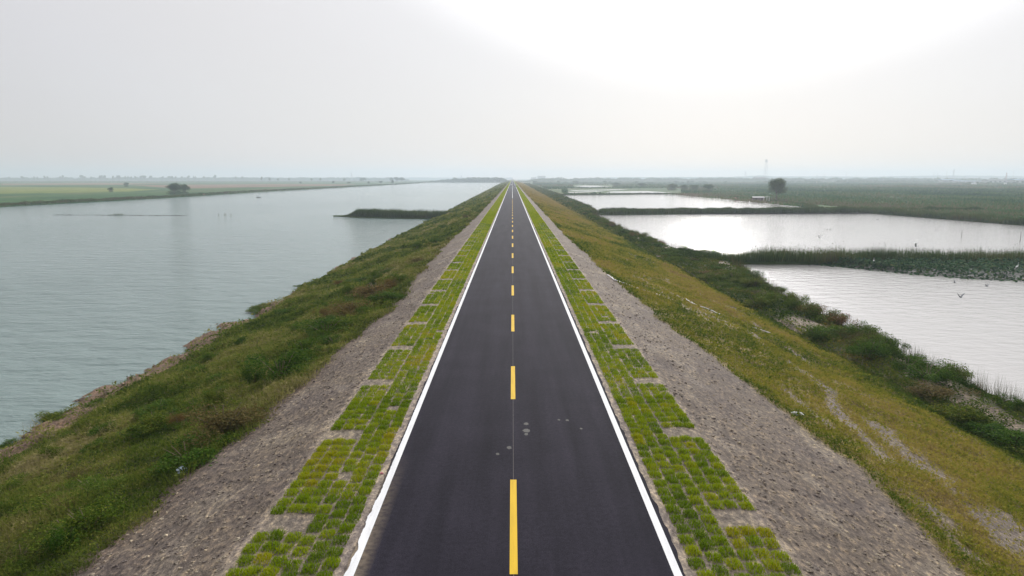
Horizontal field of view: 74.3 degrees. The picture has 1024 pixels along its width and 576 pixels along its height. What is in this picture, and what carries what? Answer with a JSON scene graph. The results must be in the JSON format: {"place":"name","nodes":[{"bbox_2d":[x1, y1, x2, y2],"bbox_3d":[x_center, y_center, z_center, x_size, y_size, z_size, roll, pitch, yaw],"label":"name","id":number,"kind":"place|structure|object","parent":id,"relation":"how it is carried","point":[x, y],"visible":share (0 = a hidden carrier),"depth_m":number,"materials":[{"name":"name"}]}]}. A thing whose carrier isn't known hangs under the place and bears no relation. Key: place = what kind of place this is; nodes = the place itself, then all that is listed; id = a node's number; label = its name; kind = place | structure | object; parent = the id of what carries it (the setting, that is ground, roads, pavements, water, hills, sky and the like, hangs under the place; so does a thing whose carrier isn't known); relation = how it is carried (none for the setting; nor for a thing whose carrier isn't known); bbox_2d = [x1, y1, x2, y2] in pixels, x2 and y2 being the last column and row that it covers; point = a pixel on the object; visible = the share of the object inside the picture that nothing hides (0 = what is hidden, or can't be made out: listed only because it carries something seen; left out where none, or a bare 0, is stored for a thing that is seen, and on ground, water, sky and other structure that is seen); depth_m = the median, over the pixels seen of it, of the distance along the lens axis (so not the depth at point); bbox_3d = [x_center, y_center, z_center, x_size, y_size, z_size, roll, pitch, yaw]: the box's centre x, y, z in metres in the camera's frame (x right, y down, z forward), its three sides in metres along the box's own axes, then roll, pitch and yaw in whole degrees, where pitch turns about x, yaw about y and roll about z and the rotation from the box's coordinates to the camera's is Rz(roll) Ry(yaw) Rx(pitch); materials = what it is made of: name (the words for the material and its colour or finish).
{"place":"outdoors","nodes":[
{"label":"outdoors","id":0,"kind":"place"},
{"bbox_2d":[1,183,156,184],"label":"field","id":1,"kind":"structure","parent":0,"point":[77,184],"depth_m":1336.73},
{"bbox_2d":[0,187,158,193],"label":"field","id":2,"kind":"structure","parent":0,"point":[10,190],"depth_m":690.58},
{"bbox_2d":[0,210,466,557],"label":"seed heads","id":3,"kind":"object","parent":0,"point":[168,396],"visible":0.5,"depth_m":29.57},
{"bbox_2d":[135,184,356,187],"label":"field","id":4,"kind":"structure","parent":0,"point":[239,185],"depth_m":1156.40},
{"bbox_2d":[0,182,499,449],"bbox_3d":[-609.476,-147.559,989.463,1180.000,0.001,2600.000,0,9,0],"label":"river","id":5,"kind":"structure","parent":0,"point":[94,295],"depth_m":101.08,"materials":[{"name":"grey liquid"}]},
{"bbox_2d":[0,180,501,206],"bbox_3d":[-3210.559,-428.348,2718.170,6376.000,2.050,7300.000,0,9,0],"label":"distant shoreline land","id":6,"kind":"structure","parent":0,"point":[18,198],"depth_m":752.89,"materials":[{"name":"plant"}]},
{"bbox_2d":[165,183,182,194],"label":"tree","id":7,"kind":"object","parent":6,"relation":"on","point":[174,187],"visible":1,"depth_m":501.12,"materials":[{"name":"green plant"}]},
{"bbox_2d":[0,177,408,180],"bbox_3d":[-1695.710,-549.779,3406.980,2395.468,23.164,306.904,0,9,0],"label":"woods","id":8,"kind":"object","parent":6,"relation":"on","point":[204,179],"visible":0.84,"depth_m":3296.84,"materials":[{"name":"green plant"}]},
{"bbox_2d":[0,182,487,206],"bbox_3d":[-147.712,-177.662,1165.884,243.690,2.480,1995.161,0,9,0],"label":"bank growth","id":9,"kind":"object","parent":6,"relation":"on","point":[60,201],"visible":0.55,"depth_m":424.17,"materials":[{"name":"green plant"}]},
{"bbox_2d":[0,180,490,204],"bbox_3d":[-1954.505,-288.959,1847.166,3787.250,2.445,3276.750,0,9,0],"label":"ground cover","id":10,"kind":"object","parent":6,"relation":"on","point":[219,181],"visible":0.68,"depth_m":2372.98,"materials":[{"name":"green plant"}]},
{"bbox_2d":[429,177,509,181],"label":"woods","id":11,"kind":"object","parent":6,"relation":"on","point":[479,179],"visible":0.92,"depth_m":2063.82,"materials":[{"name":"grey plant"}]},
{"bbox_2d":[4,177,512,179],"bbox_3d":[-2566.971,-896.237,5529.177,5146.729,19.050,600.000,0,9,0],"label":"hills","id":12,"kind":"structure","parent":0,"point":[430,178],"depth_m":5509.47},
{"bbox_2d":[333,215,430,218],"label":"spit","id":13,"kind":"structure","parent":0,"point":[379,217],"depth_m":224.57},
{"bbox_2d":[342,207,452,218],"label":"reeds","id":14,"kind":"object","parent":13,"relation":"on","point":[389,213],"visible":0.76,"depth_m":224.07,"materials":[{"name":"green plant"}]},
{"bbox_2d":[0,179,1023,575],"bbox_3d":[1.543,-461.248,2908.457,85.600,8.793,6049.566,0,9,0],"label":"levee","id":15,"kind":"structure","parent":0,"point":[904,537],"depth_m":19.27,"materials":[{"name":"soil"}]},
{"bbox_2d":[0,477,30,498],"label":"shrub","id":16,"kind":"object","parent":15,"relation":"on","point":[16,482],"visible":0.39,"depth_m":22.87,"materials":[{"name":"green plant"}]},
{"bbox_2d":[0,538,47,568],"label":"shrub","id":17,"kind":"object","parent":15,"relation":"on","point":[25,552],"visible":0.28,"depth_m":16.39,"materials":[{"name":"green plant"}]},
{"bbox_2d":[0,472,57,490],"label":"shrub","id":18,"kind":"object","parent":15,"relation":"on","point":[22,475],"visible":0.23,"depth_m":23.74,"materials":[{"name":"green plant"}]},
{"bbox_2d":[33,407,75,424],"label":"shrub","id":19,"kind":"object","parent":15,"relation":"on","point":[53,415],"visible":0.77,"depth_m":37.34,"materials":[{"name":"green plant"}]},
{"bbox_2d":[38,444,72,459],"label":"shrub","id":20,"kind":"object","parent":15,"relation":"on","point":[49,449],"visible":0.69,"depth_m":26.40,"materials":[{"name":"green plant"}]},
{"bbox_2d":[40,525,78,553],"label":"shrub","id":21,"kind":"object","parent":15,"relation":"on","point":[55,539],"visible":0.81,"depth_m":16.05,"materials":[{"name":"green plant"}]},
{"bbox_2d":[20,506,104,555],"bbox_3d":[-11.518,6.149,17.335,1.683,0.358,2.732,-2,9,-9],"label":"shrub","id":22,"kind":"object","parent":15,"relation":"on","point":[47,533],"visible":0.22,"depth_m":17.04,"materials":[{"name":"green plant"}]},
{"bbox_2d":[47,466,89,482],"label":"shrub","id":23,"kind":"object","parent":15,"relation":"on","point":[73,474],"visible":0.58,"depth_m":22.34,"materials":[{"name":"green plant"}]},
{"bbox_2d":[49,476,112,498],"bbox_3d":[-13.080,6.168,20.860,2.180,0.293,1.878,3,10,17],"label":"shrub","id":24,"kind":"object","parent":15,"relation":"on","point":[75,483],"visible":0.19,"depth_m":21.13,"materials":[{"name":"green plant"}]},
{"bbox_2d":[44,490,135,558],"bbox_3d":[-10.457,5.840,16.931,1.644,0.780,2.614,-1,9,-7],"label":"shrub","id":25,"kind":"object","parent":15,"relation":"on","point":[82,520],"visible":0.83,"depth_m":16.92,"materials":[{"name":"green plant"}]},
{"bbox_2d":[76,411,110,427],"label":"shrub","id":26,"kind":"object","parent":15,"relation":"on","point":[87,421],"visible":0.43,"depth_m":31.09,"materials":[{"name":"green plant"}]},
{"bbox_2d":[79,436,107,453],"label":"shrub","id":27,"kind":"object","parent":15,"relation":"on","point":[94,442],"visible":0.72,"depth_m":25.83,"materials":[{"name":"green plant"}]},
{"bbox_2d":[85,420,121,436],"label":"shrub","id":28,"kind":"object","parent":15,"relation":"on","point":[96,430],"visible":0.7,"depth_m":27.83,"materials":[{"name":"green plant"}]},
{"bbox_2d":[76,474,130,497],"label":"shrub","id":29,"kind":"object","parent":15,"relation":"on","point":[90,481],"visible":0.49,"depth_m":20.38,"materials":[{"name":"green plant"}]},
{"bbox_2d":[117,423,168,437],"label":"shrub","id":30,"kind":"object","parent":15,"relation":"on","point":[135,431],"visible":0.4,"depth_m":25.59,"materials":[{"name":"green plant"}]},
{"bbox_2d":[125,410,172,434],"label":"shrub","id":31,"kind":"object","parent":15,"relation":"on","point":[151,421],"visible":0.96,"depth_m":25.89,"materials":[{"name":"green plant"}]},
{"bbox_2d":[130,398,176,418],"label":"shrub","id":32,"kind":"object","parent":15,"relation":"on","point":[159,405],"visible":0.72,"depth_m":29.48,"materials":[{"name":"green plant"}]},
{"bbox_2d":[165,411,190,424],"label":"shrub","id":33,"kind":"object","parent":15,"relation":"on","point":[179,417],"visible":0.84,"depth_m":25.91,"materials":[{"name":"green plant"}]},
{"bbox_2d":[167,416,195,429],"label":"shrub","id":34,"kind":"object","parent":15,"relation":"on","point":[177,425],"visible":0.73,"depth_m":25.43,"materials":[{"name":"green plant"}]},
{"bbox_2d":[21,257,352,437],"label":"rubble","id":35,"kind":"object","parent":15,"relation":"on","point":[113,388],"visible":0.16,"depth_m":41.28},
{"bbox_2d":[147,432,239,475],"bbox_3d":[-9.714,5.059,20.827,2.204,0.698,2.864,-1,9,-4],"label":"shrub","id":36,"kind":"object","parent":15,"relation":"on","point":[196,452],"visible":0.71,"depth_m":20.41,"materials":[{"name":"green plant"}]},
{"bbox_2d":[203,388,224,403],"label":"shrub","id":37,"kind":"object","parent":15,"relation":"on","point":[210,395],"visible":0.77,"depth_m":27.57,"materials":[{"name":"green plant"}]},
{"bbox_2d":[180,401,278,449],"bbox_3d":[-9.949,4.504,22.842,2.952,1.158,3.627,5,11,30],"label":"shrub","id":38,"kind":"object","parent":15,"relation":"on","point":[219,421],"visible":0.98,"depth_m":22.81,"materials":[{"name":"green plant"}]},
{"bbox_2d":[237,362,265,385],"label":"shrub","id":39,"kind":"object","parent":15,"relation":"on","point":[248,374],"visible":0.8,"depth_m":29.76,"materials":[{"name":"green plant"}]},
{"bbox_2d":[0,181,509,575],"bbox_3d":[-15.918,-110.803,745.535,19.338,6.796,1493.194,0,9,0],"label":"grass","id":40,"kind":"structure","parent":15,"relation":"on","point":[48,519],"depth_m":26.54,"materials":[{"name":"plant"}]},
{"bbox_2d":[225,526,302,575],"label":"turf panel","id":41,"kind":"object","parent":15,"relation":"on","point":[269,569],"visible":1,"depth_m":13.20,"materials":[{"name":"plant"}]},
{"bbox_2d":[244,348,316,383],"bbox_3d":[-10.198,3.362,29.374,3.250,1.395,2.838,-1,9,-9],"label":"shrub","id":42,"kind":"object","parent":15,"relation":"on","point":[284,367],"visible":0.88,"depth_m":29.27,"materials":[{"name":"green plant"}]},
{"bbox_2d":[285,336,323,360],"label":"shrub","id":43,"kind":"object","parent":15,"relation":"on","point":[310,342],"visible":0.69,"depth_m":32.48,"materials":[{"name":"green plant"}]},
{"bbox_2d":[270,438,356,514],"bbox_3d":[-4.823,4.567,16.928,1.131,0.167,4.377,0,9,0],"label":"turf panel","id":44,"kind":"object","parent":15,"relation":"on","point":[306,498],"visible":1,"depth_m":16.55,"materials":[{"name":"plant"}]},
{"bbox_2d":[305,315,342,332],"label":"shrub","id":45,"kind":"object","parent":15,"relation":"on","point":[322,319],"visible":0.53,"depth_m":39.02,"materials":[{"name":"green plant"}]},
{"bbox_2d":[292,316,361,334],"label":"shrub","id":46,"kind":"object","parent":15,"relation":"on","point":[303,324],"visible":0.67,"depth_m":38.16,"materials":[{"name":"green plant"}]},
{"bbox_2d":[314,333,342,344],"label":"shrub","id":47,"kind":"object","parent":15,"relation":"on","point":[324,339],"visible":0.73,"depth_m":34.71,"materials":[{"name":"green plant"}]},
{"bbox_2d":[322,298,375,317],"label":"shrub","id":48,"kind":"object","parent":15,"relation":"on","point":[349,307],"visible":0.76,"depth_m":42.23,"materials":[{"name":"green plant"}]},
{"bbox_2d":[331,383,389,429],"bbox_3d":[-4.830,3.759,21.893,1.101,0.173,4.381,0,9,0],"label":"turf panel","id":49,"kind":"object","parent":15,"relation":"on","point":[355,402],"visible":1,"depth_m":21.54,"materials":[{"name":"plant"}]},
{"bbox_2d":[345,280,392,298],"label":"shrub","id":50,"kind":"object","parent":15,"relation":"on","point":[379,287],"visible":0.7,"depth_m":49.84,"materials":[{"name":"green plant"}]},
{"bbox_2d":[366,290,407,304],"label":"shrub","id":51,"kind":"object","parent":15,"relation":"on","point":[376,297],"visible":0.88,"depth_m":44.88,"materials":[{"name":"green plant"}]},
{"bbox_2d":[280,211,496,575],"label":"verge turf","id":52,"kind":"structure","parent":15,"relation":"on","point":[353,509],"depth_m":18.07,"materials":[{"name":"plant"}]},
{"bbox_2d":[368,349,410,379],"bbox_3d":[-4.836,2.953,26.856,1.071,0.163,4.462,0,9,0],"label":"turf panel","id":53,"kind":"object","parent":15,"relation":"on","point":[387,355],"visible":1,"depth_m":26.67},
{"bbox_2d":[392,323,425,345],"bbox_3d":[-4.825,2.143,31.840,1.128,0.173,4.400,0,9,0],"label":"turf panel","id":54,"kind":"object","parent":15,"relation":"on","point":[404,338],"visible":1,"depth_m":31.64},
{"bbox_2d":[409,305,436,321],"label":"turf panel","id":55,"kind":"object","parent":15,"relation":"on","point":[422,316],"visible":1,"depth_m":36.54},
{"bbox_2d":[422,291,444,303],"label":"turf panel","id":56,"kind":"object","parent":15,"relation":"on","point":[431,299],"visible":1,"depth_m":41.47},
{"bbox_2d":[480,180,510,222],"bbox_3d":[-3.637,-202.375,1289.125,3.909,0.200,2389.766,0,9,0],"label":"verge turf","id":57,"kind":"structure","parent":15,"relation":"on","point":[496,205],"depth_m":172.54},
{"bbox_2d":[72,252,959,575],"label":"clods","id":58,"kind":"object","parent":15,"relation":"on","point":[220,560],"visible":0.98,"depth_m":17.09,"materials":[{"name":"soil"}]},
{"bbox_2d":[513,180,544,222],"bbox_3d":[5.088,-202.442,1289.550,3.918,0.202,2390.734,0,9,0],"label":"verge turf","id":59,"kind":"structure","parent":15,"relation":"on","point":[529,206],"depth_m":172.93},
{"bbox_2d":[581,290,603,303],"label":"turf panel","id":60,"kind":"object","parent":15,"relation":"on","point":[589,298],"visible":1,"depth_m":41.73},
{"bbox_2d":[589,304,615,320],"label":"turf panel","id":61,"kind":"object","parent":15,"relation":"on","point":[600,310],"visible":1,"depth_m":36.79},
{"bbox_2d":[600,323,633,344],"bbox_3d":[4.916,2.115,32.032,1.085,0.171,4.333,0,9,0],"label":"turf panel","id":62,"kind":"object","parent":15,"relation":"on","point":[627,340],"visible":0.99,"depth_m":31.80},
{"bbox_2d":[615,348,657,377],"bbox_3d":[4.929,2.926,27.050,1.084,0.176,4.359,0,9,0],"label":"turf panel","id":63,"kind":"object","parent":15,"relation":"on","point":[637,364],"visible":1,"depth_m":26.79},
{"bbox_2d":[529,212,750,575],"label":"verge turf","id":64,"kind":"structure","parent":15,"relation":"on","point":[639,439],"depth_m":18.05,"materials":[{"name":"plant"}]},
{"bbox_2d":[636,382,693,427],"bbox_3d":[4.957,3.729,22.102,1.175,0.179,4.382,0,9,0],"label":"turf panel","id":65,"kind":"object","parent":15,"relation":"on","point":[666,408],"visible":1,"depth_m":21.75,"materials":[{"name":"plant"}]},
{"bbox_2d":[669,434,756,510],"bbox_3d":[4.923,4.534,17.165,1.132,0.181,4.384,0,9,0],"label":"turf panel","id":66,"kind":"object","parent":15,"relation":"on","point":[712,457],"visible":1,"depth_m":16.80,"materials":[{"name":"plant"}]},
{"bbox_2d":[739,277,766,287],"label":"shrub","id":67,"kind":"object","parent":15,"relation":"on","point":[752,282],"visible":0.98,"depth_m":76.75,"materials":[{"name":"green plant"}]},
{"bbox_2d":[743,293,777,307],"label":"shrub","id":68,"kind":"object","parent":15,"relation":"on","point":[759,300],"visible":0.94,"depth_m":64.06,"materials":[{"name":"green plant"}]},
{"bbox_2d":[724,524,802,575],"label":"turf panel","id":69,"kind":"object","parent":15,"relation":"on","point":[745,551],"visible":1,"depth_m":13.30,"materials":[{"name":"plant"}]},
{"bbox_2d":[515,181,1023,575],"bbox_3d":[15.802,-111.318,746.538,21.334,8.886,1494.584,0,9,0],"label":"dry grass","id":70,"kind":"structure","parent":15,"relation":"on","point":[562,216],"depth_m":33.86,"materials":[{"name":"plant"}]},
{"bbox_2d":[757,291,785,304],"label":"shrub","id":71,"kind":"object","parent":15,"relation":"on","point":[772,296],"visible":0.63,"depth_m":66.19,"materials":[{"name":"green plant"}]},
{"bbox_2d":[524,183,1023,458],"bbox_3d":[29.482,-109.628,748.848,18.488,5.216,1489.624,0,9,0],"label":"ground cover","id":72,"kind":"object","parent":15,"relation":"on","point":[579,208],"visible":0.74,"depth_m":62.61,"materials":[{"name":"green plant"}]},
{"bbox_2d":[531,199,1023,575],"bbox_3d":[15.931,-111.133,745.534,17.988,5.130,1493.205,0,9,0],"label":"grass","id":73,"kind":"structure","parent":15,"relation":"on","point":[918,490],"depth_m":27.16,"materials":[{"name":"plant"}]},
{"bbox_2d":[569,197,1023,412],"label":"bank weeds","id":74,"kind":"object","parent":15,"relation":"on","point":[739,264],"visible":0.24,"depth_m":48.15,"materials":[{"name":"green plant"}]},
{"bbox_2d":[784,296,810,310],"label":"shrub","id":75,"kind":"object","parent":15,"relation":"on","point":[796,303],"visible":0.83,"depth_m":63.32,"materials":[{"name":"green plant"}]},
{"bbox_2d":[804,323,838,340],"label":"shrub","id":76,"kind":"object","parent":15,"relation":"on","point":[813,330],"visible":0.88,"depth_m":51.78,"materials":[{"name":"green plant"}]},
{"bbox_2d":[808,306,848,323],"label":"shrub","id":77,"kind":"object","parent":15,"relation":"on","point":[822,316],"visible":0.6,"depth_m":59.03,"materials":[{"name":"green plant"}]},
{"bbox_2d":[808,324,863,336],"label":"shrub","id":78,"kind":"object","parent":15,"relation":"on","point":[849,328],"visible":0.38,"depth_m":52.65,"materials":[{"name":"green plant"}]},
{"bbox_2d":[821,312,862,325],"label":"shrub","id":79,"kind":"object","parent":15,"relation":"on","point":[841,320],"visible":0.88,"depth_m":57.68,"materials":[{"name":"brown plant"}]},
{"bbox_2d":[834,328,883,343],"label":"shrub","id":80,"kind":"object","parent":15,"relation":"on","point":[858,335],"visible":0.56,"depth_m":49.93,"materials":[{"name":"green plant"}]},
{"bbox_2d":[852,321,881,336],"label":"shrub","id":81,"kind":"object","parent":15,"relation":"on","point":[868,327],"visible":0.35,"depth_m":52.28,"materials":[{"name":"green plant"}]},
{"bbox_2d":[845,339,892,358],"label":"shrub","id":82,"kind":"object","parent":15,"relation":"on","point":[869,348],"visible":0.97,"depth_m":45.17,"materials":[{"name":"green plant"}]},
{"bbox_2d":[866,332,898,346],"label":"shrub","id":83,"kind":"object","parent":15,"relation":"on","point":[880,337],"visible":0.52,"depth_m":49.05,"materials":[{"name":"green plant"}]},
{"bbox_2d":[877,341,901,356],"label":"shrub","id":84,"kind":"object","parent":15,"relation":"on","point":[894,350],"visible":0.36,"depth_m":46.41,"materials":[{"name":"green plant"}]},
{"bbox_2d":[889,353,934,371],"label":"shrub","id":85,"kind":"object","parent":15,"relation":"on","point":[915,364],"visible":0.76,"depth_m":43.19,"materials":[{"name":"green plant"}]},
{"bbox_2d":[902,358,962,383],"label":"shrub","id":86,"kind":"object","parent":15,"relation":"on","point":[937,376],"visible":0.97,"depth_m":40.47,"materials":[{"name":"green plant"}]},
{"bbox_2d":[898,379,983,398],"bbox_3d":[23.824,5.768,37.634,3.988,0.693,3.118,8,12,39],"label":"shrub","id":87,"kind":"object","parent":15,"relation":"on","point":[933,389],"visible":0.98,"depth_m":37.70,"materials":[{"name":"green plant"}]},
{"bbox_2d":[939,361,969,380],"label":"shrub","id":88,"kind":"object","parent":15,"relation":"on","point":[961,370],"visible":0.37,"depth_m":42.67,"materials":[{"name":"green plant"}]},
{"bbox_2d":[926,396,1020,425],"bbox_3d":[23.298,6.259,34.180,3.562,1.116,3.057,-1,9,-5],"label":"shrub","id":89,"kind":"object","parent":15,"relation":"on","point":[970,415],"visible":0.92,"depth_m":33.79,"materials":[{"name":"green plant"}]},
{"bbox_2d":[958,421,1023,449],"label":"shrub","id":90,"kind":"object","parent":15,"relation":"on","point":[1010,435],"visible":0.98,"depth_m":31.21,"materials":[{"name":"green plant"}]},
{"bbox_2d":[993,392,1023,410],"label":"shrub","id":91,"kind":"object","parent":15,"relation":"on","point":[1017,402],"visible":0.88,"depth_m":36.69,"materials":[{"name":"green plant"}]},
{"bbox_2d":[0,0,1023,178],"label":"sky","id":92,"kind":"structure","parent":0,"point":[515,89],"materials":[{"name":"white"}]},
{"bbox_2d":[344,179,684,575],"bbox_3d":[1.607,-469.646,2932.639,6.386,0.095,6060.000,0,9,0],"label":"road","id":93,"kind":"structure","parent":0,"point":[513,455],"depth_m":17.52,"materials":[{"name":"asphalt"}]},
{"bbox_2d":[564,194,868,213],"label":"pond","id":94,"kind":"structure","parent":0,"point":[652,201],"depth_m":370.20,"materials":[{"name":"grey liquid"}]},
{"bbox_2d":[516,179,1023,225],"bbox_3d":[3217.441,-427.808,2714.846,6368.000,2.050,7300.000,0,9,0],"label":"grassy field","id":95,"kind":"structure","parent":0,"point":[605,190],"depth_m":640.63,"materials":[{"name":"plant"}]},
{"bbox_2d":[565,192,819,207],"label":"bank growth","id":96,"kind":"object","parent":95,"relation":"on","point":[810,205],"visible":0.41,"depth_m":440.15,"materials":[{"name":"green plant"}]},
{"bbox_2d":[517,177,1020,181],"bbox_3d":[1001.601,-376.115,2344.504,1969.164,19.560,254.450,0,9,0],"label":"woods","id":97,"kind":"object","parent":95,"relation":"on","point":[598,179],"visible":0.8,"depth_m":2263.84,"materials":[{"name":"green plant"}]},
{"bbox_2d":[768,178,787,197],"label":"tree","id":98,"kind":"object","parent":95,"relation":"on","point":[777,185],"visible":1,"depth_m":382.01,"materials":[{"name":"green plant"}]},
{"bbox_2d":[532,180,1023,219],"bbox_3d":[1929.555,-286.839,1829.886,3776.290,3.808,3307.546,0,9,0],"label":"ground cover","id":99,"kind":"object","parent":95,"relation":"on","point":[989,197],"visible":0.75,"depth_m":518.32,"materials":[{"name":"green plant"}]},
{"bbox_2d":[601,206,983,212],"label":"reeds","id":100,"kind":"object","parent":95,"relation":"on","point":[817,209],"visible":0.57,"depth_m":252.78,"materials":[{"name":"green plant"}]},
{"bbox_2d":[598,206,1023,224],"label":"bank growth","id":101,"kind":"object","parent":95,"relation":"on","point":[962,216],"visible":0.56,"depth_m":231.82,"materials":[{"name":"green plant"}]},
{"bbox_2d":[578,175,1023,179],"bbox_3d":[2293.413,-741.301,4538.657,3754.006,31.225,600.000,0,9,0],"label":"hills","id":102,"kind":"structure","parent":0,"point":[910,177],"depth_m":4469.01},
{"bbox_2d":[599,214,1023,255],"bbox_3d":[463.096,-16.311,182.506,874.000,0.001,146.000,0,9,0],"label":"pond","id":103,"kind":"structure","parent":0,"point":[737,233],"depth_m":166.09,"materials":[{"name":"grey liquid"}]},
{"bbox_2d":[741,260,1015,264],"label":"dike","id":104,"kind":"structure","parent":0,"point":[786,263],"depth_m":104.52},
{"bbox_2d":[684,244,1023,262],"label":"reeds","id":105,"kind":"object","parent":104,"relation":"on","point":[807,256],"visible":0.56,"depth_m":104.42,"materials":[{"name":"green plant"}]},
{"bbox_2d":[755,241,1021,260],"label":"reed plumes","id":106,"kind":"object","parent":104,"relation":"on","point":[877,250],"visible":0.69,"depth_m":105.29,"materials":[{"name":"green plant"}]},
{"bbox_2d":[742,264,1023,400],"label":"pond","id":107,"kind":"structure","parent":0,"point":[977,326],"depth_m":69.30,"materials":[{"name":"grey liquid"}]},
{"bbox_2d":[800,255,1023,281],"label":"lotus leaves","id":108,"kind":"object","parent":107,"relation":"in","point":[934,262],"visible":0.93,"depth_m":96.83,"materials":[{"name":"plant"}]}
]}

